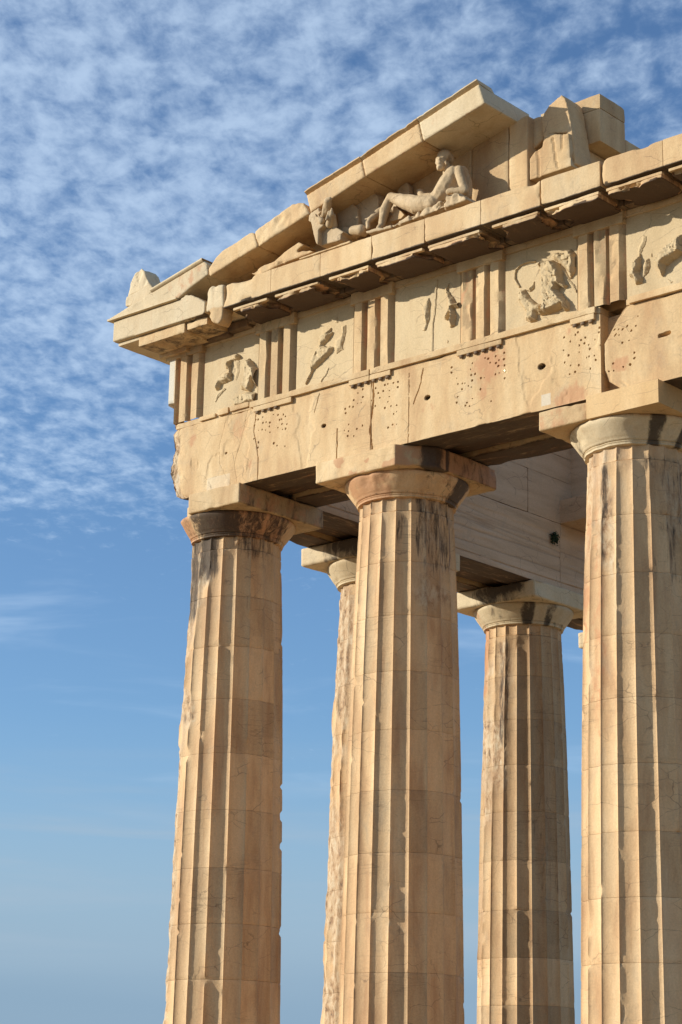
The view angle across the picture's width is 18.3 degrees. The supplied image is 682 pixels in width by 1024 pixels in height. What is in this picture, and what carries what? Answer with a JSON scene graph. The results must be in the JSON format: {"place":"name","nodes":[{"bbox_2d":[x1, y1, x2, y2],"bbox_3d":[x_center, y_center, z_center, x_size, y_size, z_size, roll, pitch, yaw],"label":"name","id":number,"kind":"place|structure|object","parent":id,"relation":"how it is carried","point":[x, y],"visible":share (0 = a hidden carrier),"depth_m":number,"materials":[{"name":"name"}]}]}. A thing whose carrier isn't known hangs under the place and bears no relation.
{"place":"outdoors","nodes":[
{"label":"outdoors","id":0,"kind":"place"},
{"bbox_2d":[0,0,681,1023],"label":"sky","id":1,"kind":"structure","parent":0,"point":[153,136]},
{"bbox_2d":[625,140,639,151],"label":"backing block","id":2,"kind":"structure","parent":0,"point":[629,146],"depth_m":32.30,"materials":[{"name":"stone"}]},
{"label":"ground platform","id":3,"kind":"structure","parent":0,"visible":0},
{"bbox_2d":[163,482,322,1023],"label":"doric column","id":4,"kind":"structure","parent":3,"relation":"on","point":[224,959],"depth_m":33.68,"materials":[{"name":"stone"}]},
{"bbox_2d":[270,481,324,496],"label":"architrave beam","id":5,"kind":"structure","parent":4,"relation":"on","point":[299,488],"depth_m":34.80,"materials":[{"name":"stone"}]},
{"bbox_2d":[289,531,341,547],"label":"architrave beam","id":6,"kind":"structure","parent":4,"relation":"on","point":[310,539],"depth_m":37.57,"materials":[{"name":"stone"}]},
{"bbox_2d":[301,538,459,1023],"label":"doric column","id":7,"kind":"structure","parent":3,"relation":"on","point":[336,562],"depth_m":36.79,"materials":[{"name":"stone"}]},
{"bbox_2d":[283,495,357,539],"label":"architrave beam","id":8,"kind":"structure","parent":7,"relation":"on","point":[335,533],"depth_m":37.38,"materials":[{"name":"stone"}]},
{"bbox_2d":[290,494,359,536],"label":"architrave beam","id":9,"kind":"structure","parent":7,"relation":"on","point":[343,516],"depth_m":36.32,"materials":[{"name":"grey stone"}]},
{"bbox_2d":[456,576,490,592],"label":"architrave beam","id":10,"kind":"structure","parent":7,"relation":"on","point":[463,584],"depth_m":40.66,"materials":[{"name":"stone"}]},
{"bbox_2d":[456,569,507,586],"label":"architrave beam","id":11,"kind":"structure","parent":7,"relation":"on","point":[465,574],"depth_m":40.34,"materials":[{"name":"stone"}]},
{"bbox_2d":[316,444,495,1023],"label":"doric column","id":12,"kind":"structure","parent":3,"relation":"on","point":[402,954],"depth_m":31.33,"materials":[{"name":"stone"}]},
{"bbox_2d":[170,369,371,499],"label":"architrave block","id":13,"kind":"structure","parent":12,"relation":"on","point":[284,440],"depth_m":34.01,"materials":[{"name":"stone"}]},
{"bbox_2d":[166,345,205,427],"bbox_3d":[-2.538,-2.128,35.878,0.873,1.359,0.418,-13,-21,40],"label":"triglyph","id":14,"kind":"object","parent":13,"relation":"on","point":[186,388],"visible":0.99,"depth_m":35.68,"materials":[{"name":"stone"}]},
{"bbox_2d":[203,326,259,415],"bbox_3d":[-1.796,-2.321,35.150,1.259,1.361,0.331,-13,-21,40],"label":"metope","id":15,"kind":"object","parent":13,"relation":"on","point":[231,371],"visible":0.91,"depth_m":35.09,"materials":[{"name":"stone"}]},
{"bbox_2d":[255,312,297,399],"bbox_3d":[-0.996,-2.496,34.486,0.871,1.359,0.300,-13,-21,40],"label":"triglyph","id":16,"kind":"object","parent":13,"relation":"on","point":[278,356],"visible":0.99,"depth_m":34.35,"materials":[{"name":"stone"}]},
{"bbox_2d":[296,296,353,388],"bbox_3d":[-0.218,-2.668,33.824,1.220,1.362,0.297,-13,-21,40],"label":"metope","id":17,"kind":"object","parent":13,"relation":"on","point":[325,342],"visible":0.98,"depth_m":33.74,"materials":[{"name":"stone"}]},
{"bbox_2d":[350,281,395,372],"bbox_3d":[0.556,-2.844,33.161,0.872,1.359,0.302,-13,-21,40],"label":"triglyph","id":18,"kind":"object","parent":13,"relation":"on","point":[374,328],"visible":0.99,"depth_m":33.04,"materials":[{"name":"stone"}]},
{"bbox_2d":[293,487,349,507],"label":"architrave beam","id":19,"kind":"structure","parent":12,"relation":"on","point":[320,497],"depth_m":34.99,"materials":[{"name":"stone"}]},
{"bbox_2d":[370,306,616,449],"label":"architrave block","id":20,"kind":"structure","parent":12,"relation":"on","point":[514,380],"depth_m":31.23,"materials":[{"name":"stone"}]},
{"bbox_2d":[395,263,460,361],"bbox_3d":[1.358,-3.025,32.470,1.299,1.362,0.312,-13,-21,40],"label":"metope","id":21,"kind":"object","parent":20,"relation":"on","point":[427,312],"visible":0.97,"depth_m":32.42,"materials":[{"name":"stone"}]},
{"bbox_2d":[456,248,505,342],"bbox_3d":[2.165,-3.205,31.787,0.871,1.359,0.301,-13,-21,40],"label":"triglyph","id":22,"kind":"object","parent":20,"relation":"on","point":[483,295],"visible":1,"depth_m":31.67,"materials":[{"name":"stone"}]},
{"bbox_2d":[505,227,577,330],"bbox_3d":[2.947,-3.393,31.072,1.298,1.361,0.375,-13,-21,40],"label":"metope","id":23,"kind":"object","parent":20,"relation":"on","point":[541,278],"visible":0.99,"depth_m":31.01,"materials":[{"name":"stone"}]},
{"bbox_2d":[573,210,626,310],"bbox_3d":[3.777,-3.566,30.412,0.872,1.359,0.299,-13,-21,40],"label":"triglyph","id":24,"kind":"object","parent":20,"relation":"on","point":[601,263],"visible":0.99,"depth_m":30.30,"materials":[{"name":"stone"}]},
{"bbox_2d":[446,427,545,453],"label":"architrave beam","id":25,"kind":"structure","parent":12,"relation":"on","point":[500,440],"depth_m":32.21,"materials":[{"name":"stone"}]},
{"bbox_2d":[458,434,573,465],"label":"architrave beam","id":26,"kind":"structure","parent":12,"relation":"on","point":[540,445],"depth_m":32.40,"materials":[{"name":"stone"}]},
{"bbox_2d":[457,579,583,1023],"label":"doric column","id":27,"kind":"structure","parent":3,"relation":"on","point":[525,972],"depth_m":39.49,"materials":[{"name":"stone"}]},
{"bbox_2d":[454,495,560,587],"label":"architrave beam","id":28,"kind":"structure","parent":27,"relation":"on","point":[500,542],"depth_m":39.65,"materials":[{"name":"grey stone"}]},
{"bbox_2d":[478,461,527,511],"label":"frieze wall block","id":29,"kind":"structure","parent":28,"relation":"on","point":[511,490],"depth_m":40.03,"materials":[{"name":"grey stone"}]},
{"bbox_2d":[511,453,570,484],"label":"frieze wall block","id":30,"kind":"structure","parent":29,"relation":"on","point":[554,466],"depth_m":41.16,"materials":[{"name":"grey stone"}]},
{"bbox_2d":[527,468,571,527],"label":"frieze wall block","id":31,"kind":"structure","parent":28,"relation":"on","point":[546,494],"depth_m":40.83,"materials":[{"name":"grey stone"}]},
{"bbox_2d":[549,531,559,545],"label":"wall plant","id":32,"kind":"object","parent":28,"relation":"attached to","point":[554,538],"depth_m":40.70,"materials":[{"name":"green plant"}]},
{"bbox_2d":[559,524,584,594],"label":"architrave beam","id":33,"kind":"structure","parent":27,"relation":"on","point":[572,551],"depth_m":41.16,"materials":[{"name":"grey stone"}]},
{"bbox_2d":[560,495,586,532],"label":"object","id":34,"kind":"structure","parent":33,"relation":"on","point":[573,513],"depth_m":40.94,"materials":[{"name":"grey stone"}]},
{"bbox_2d":[570,448,587,497],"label":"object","id":35,"kind":"structure","parent":34,"relation":"on","point":[579,470],"depth_m":41.50,"materials":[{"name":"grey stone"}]},
{"bbox_2d":[567,618,582,629],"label":"architrave beam","id":36,"kind":"structure","parent":27,"relation":"on","point":[577,624],"depth_m":43.53,"materials":[{"name":"stone"}]},
{"bbox_2d":[578,632,582,648],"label":"doric column","id":37,"kind":"structure","parent":3,"relation":"on","point":[580,639],"depth_m":44.17,"materials":[{"name":"stone"}]},
{"bbox_2d":[539,379,681,1023],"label":"doric column","id":38,"kind":"structure","parent":3,"relation":"on","point":[626,442],"depth_m":28.60,"materials":[{"name":"stone"}]},
{"bbox_2d":[605,282,681,389],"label":"architrave block","id":39,"kind":"structure","parent":38,"relation":"on","point":[643,342],"depth_m":29.48,"materials":[{"name":"stone"}]},
{"bbox_2d":[625,193,681,298],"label":"metope","id":40,"kind":"object","parent":39,"relation":"on","point":[654,246],"visible":0.96,"depth_m":29.79,"materials":[{"name":"stone"}]},
{"bbox_3d":[5.658,-2.179,30.198,2.605,1.355,0.597,-13,-21,40],"label":"architrave beam","id":41,"kind":"object","parent":38,"relation":"on","visible":0},
{"bbox_2d":[596,300,626,314],"bbox_3d":[2.173,-2.876,32.938,10.706,1.362,1.477,-13,-21,40],"label":"frieze backing","id":42,"kind":"object","parent":41,"relation":"on","point":[617,307],"visible":0.06,"depth_m":30.33,"materials":[{"name":"stone"}]},
{"bbox_2d":[113,295,253,364],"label":"cornice block","id":43,"kind":"structure","parent":42,"relation":"on","point":[183,325],"depth_m":35.44,"materials":[{"name":"stone"}]},
{"bbox_2d":[107,258,228,323],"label":"sima block","id":44,"kind":"structure","parent":43,"relation":"on","point":[195,279],"depth_m":35.29,"materials":[{"name":"stone"}]},
{"bbox_2d":[126,269,160,306],"bbox_3d":[-3.283,-3.823,36.305,0.710,0.674,0.476,-13,-21,40],"label":"antefix stump","id":45,"kind":"object","parent":44,"relation":"on","point":[143,283],"visible":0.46,"depth_m":36.22,"materials":[{"name":"stone"}]},
{"bbox_2d":[207,285,246,327],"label":"cornice block","id":46,"kind":"structure","parent":43,"relation":"on","point":[220,315],"depth_m":34.59,"materials":[{"name":"stone"}]},
{"bbox_2d":[223,270,300,325],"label":"cornice block","id":47,"kind":"structure","parent":42,"relation":"on","point":[253,300],"depth_m":34.18,"materials":[{"name":"stone"}]},
{"bbox_2d":[252,243,315,274],"bbox_3d":[-0.843,-4.040,34.158,1.372,0.406,0.334,-13,-21,40],"label":"broken relief","id":48,"kind":"object","parent":47,"relation":"on","point":[296,252],"visible":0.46,"depth_m":33.95,"materials":[{"name":"stone"}]},
{"bbox_2d":[313,244,325,252],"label":"tympanum slab","id":49,"kind":"structure","parent":47,"relation":"on","point":[317,248],"depth_m":34.41,"materials":[{"name":"stone"}]},
{"bbox_2d":[209,233,279,283],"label":"raking cornice","id":50,"kind":"structure","parent":49,"relation":"on","point":[243,259],"depth_m":34.64,"materials":[{"name":"stone"}]},
{"bbox_2d":[255,203,337,255],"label":"raking cornice","id":51,"kind":"structure","parent":49,"relation":"on","point":[282,232],"depth_m":34.04,"materials":[{"name":"stone"}]},
{"bbox_2d":[271,254,350,311],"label":"cornice block","id":52,"kind":"structure","parent":42,"relation":"on","point":[302,285],"depth_m":33.53,"materials":[{"name":"stone"}]},
{"bbox_2d":[299,241,352,259],"bbox_3d":[-0.089,-4.043,33.318,1.078,0.042,0.531,-13,-21,40],"label":"cornice ledge","id":53,"kind":"object","parent":52,"relation":"on","point":[328,249],"visible":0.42,"depth_m":33.11,"materials":[{"name":"stone"}]},
{"bbox_2d":[309,208,358,248],"bbox_3d":[-0.145,-4.516,33.463,0.671,0.685,0.562,-13,-21,40],"label":"horse head sculpture","id":54,"kind":"object","parent":53,"relation":"on","point":[327,232],"visible":0.86,"depth_m":33.32,"materials":[{"name":"stone"}]},
{"bbox_2d":[321,197,331,218],"bbox_3d":[-0.228,-4.574,33.437,0.222,0.607,0.694,0,-16,5],"label":"horse neck sculpture","id":55,"kind":"object","parent":54,"relation":"attached to","point":[327,206],"visible":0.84,"depth_m":33.24,"materials":[{"name":"stone"}]},
{"bbox_2d":[320,237,401,294],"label":"cornice block","id":56,"kind":"structure","parent":42,"relation":"on","point":[351,268],"depth_m":32.84,"materials":[{"name":"stone"}]},
{"bbox_2d":[342,224,367,238],"bbox_3d":[0.209,-4.410,33.250,0.250,0.292,0.597,9,-18,-27],"label":"carved stump","id":57,"kind":"object","parent":56,"relation":"on","point":[356,231],"visible":0.98,"depth_m":33.05,"materials":[{"name":"stone"}]},
{"bbox_2d":[357,213,393,240],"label":"tympanum slab","id":58,"kind":"structure","parent":56,"relation":"on","point":[388,222],"depth_m":33.49,"materials":[{"name":"stone"}]},
{"bbox_2d":[304,157,397,223],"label":"raking cornice","id":59,"kind":"structure","parent":58,"relation":"on","point":[347,185],"depth_m":33.30,"materials":[{"name":"stone"}]},
{"bbox_2d":[337,204,368,234],"bbox_3d":[0.217,-4.625,33.662,0.469,0.445,0.368,-13,-21,40],"label":"carved stump","id":60,"kind":"object","parent":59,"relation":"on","point":[350,216],"visible":0.63,"depth_m":33.51,"materials":[{"name":"stone"}]},
{"bbox_2d":[356,194,388,230],"bbox_3d":[0.497,-4.734,33.491,0.482,0.587,0.290,-13,-21,40],"label":"carved stump","id":61,"kind":"object","parent":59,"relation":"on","point":[369,205],"visible":0.66,"depth_m":33.38,"materials":[{"name":"stone"}]},
{"bbox_2d":[360,119,454,191],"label":"raking cornice","id":62,"kind":"structure","parent":58,"relation":"on","point":[396,160],"depth_m":32.73,"materials":[{"name":"stone"}]},
{"bbox_2d":[398,183,412,193],"bbox_3d":[1.008,-5.033,33.258,0.244,0.257,0.112,-13,-21,40],"label":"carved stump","id":63,"kind":"object","parent":62,"relation":"attached to","point":[406,188],"visible":0.59,"depth_m":33.20,"materials":[{"name":"stone"}]},
{"bbox_2d":[372,219,455,279],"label":"cornice block","id":64,"kind":"structure","parent":42,"relation":"on","point":[402,252],"depth_m":32.17,"materials":[{"name":"stone"}]},
{"bbox_2d":[366,149,475,235],"bbox_3d":[1.260,-4.933,32.509,2.198,1.203,0.628,-13,-21,40],"label":"reclining statue","id":65,"kind":"object","parent":64,"relation":"on","point":[453,189],"visible":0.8,"depth_m":32.19,"materials":[{"name":"stone"}]},
{"bbox_2d":[408,150,471,215],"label":"tympanum slab","id":66,"kind":"structure","parent":64,"relation":"on","point":[427,184],"depth_m":32.98,"materials":[{"name":"stone"}]},
{"bbox_2d":[417,79,528,157],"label":"raking cornice","id":67,"kind":"structure","parent":66,"relation":"on","point":[468,117],"depth_m":32.05,"materials":[{"name":"stone"}]},
{"bbox_2d":[425,201,510,262],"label":"cornice block","id":68,"kind":"structure","parent":42,"relation":"on","point":[460,234],"depth_m":31.50,"materials":[{"name":"stone"}]},
{"bbox_2d":[472,128,509,201],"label":"tympanum slab","id":69,"kind":"structure","parent":68,"relation":"on","point":[490,167],"depth_m":32.25,"materials":[{"name":"stone"}]},
{"bbox_2d":[481,181,570,245],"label":"cornice block","id":70,"kind":"structure","parent":42,"relation":"on","point":[519,215],"depth_m":30.80,"materials":[{"name":"stone"}]},
{"bbox_2d":[509,116,537,190],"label":"tympanum slab","id":71,"kind":"structure","parent":70,"relation":"on","point":[522,149],"depth_m":31.93,"materials":[{"name":"stone"}]},
{"bbox_2d":[533,117,543,149],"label":"tympanum slab","id":72,"kind":"structure","parent":71,"relation":"on","point":[538,137],"depth_m":31.98,"materials":[{"name":"stone"}]},
{"bbox_2d":[530,134,578,182],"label":"tympanum slab","id":73,"kind":"structure","parent":70,"relation":"on","point":[552,156],"depth_m":31.51,"materials":[{"name":"stone"}]},
{"bbox_2d":[542,95,590,166],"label":"tympanum slab","id":74,"kind":"structure","parent":73,"relation":"on","point":[563,115],"depth_m":31.66,"materials":[{"name":"stone"}]},
{"bbox_2d":[541,161,629,227],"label":"cornice block","id":75,"kind":"structure","parent":42,"relation":"on","point":[575,197],"depth_m":30.12,"materials":[{"name":"stone"}]},
{"bbox_2d":[590,152,604,163],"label":"backing block","id":76,"kind":"structure","parent":75,"relation":"on","point":[594,158],"depth_m":32.03,"materials":[{"name":"stone"}]},
{"bbox_2d":[583,108,624,159],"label":"backing block","id":77,"kind":"structure","parent":76,"relation":"on","point":[605,131],"depth_m":31.91,"materials":[{"name":"stone"}]},
{"bbox_2d":[541,94,624,122],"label":"backing block","id":78,"kind":"structure","parent":77,"relation":"on","point":[603,103],"depth_m":32.01,"materials":[{"name":"stone"}]},
{"bbox_2d":[602,140,681,208],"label":"cornice block","id":79,"kind":"structure","parent":42,"relation":"on","point":[637,178],"depth_m":29.45,"materials":[{"name":"stone"}]},
{"bbox_2d":[663,134,681,180],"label":"cornice block","id":80,"kind":"structure","parent":42,"relation":"on","point":[672,154],"depth_m":28.99,"materials":[{"name":"stone"}]},
{"bbox_3d":[1.069,-1.746,38.469,0.792,0.499,4.006,-13,-21,40],"label":"frieze wall block","id":81,"kind":"object","parent":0,"visible":0},
{"bbox_2d":[552,449,569,459],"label":"frieze wall block","id":82,"kind":"structure","parent":81,"relation":"on","point":[565,454],"depth_m":41.60,"materials":[{"name":"grey stone"}]}
]}

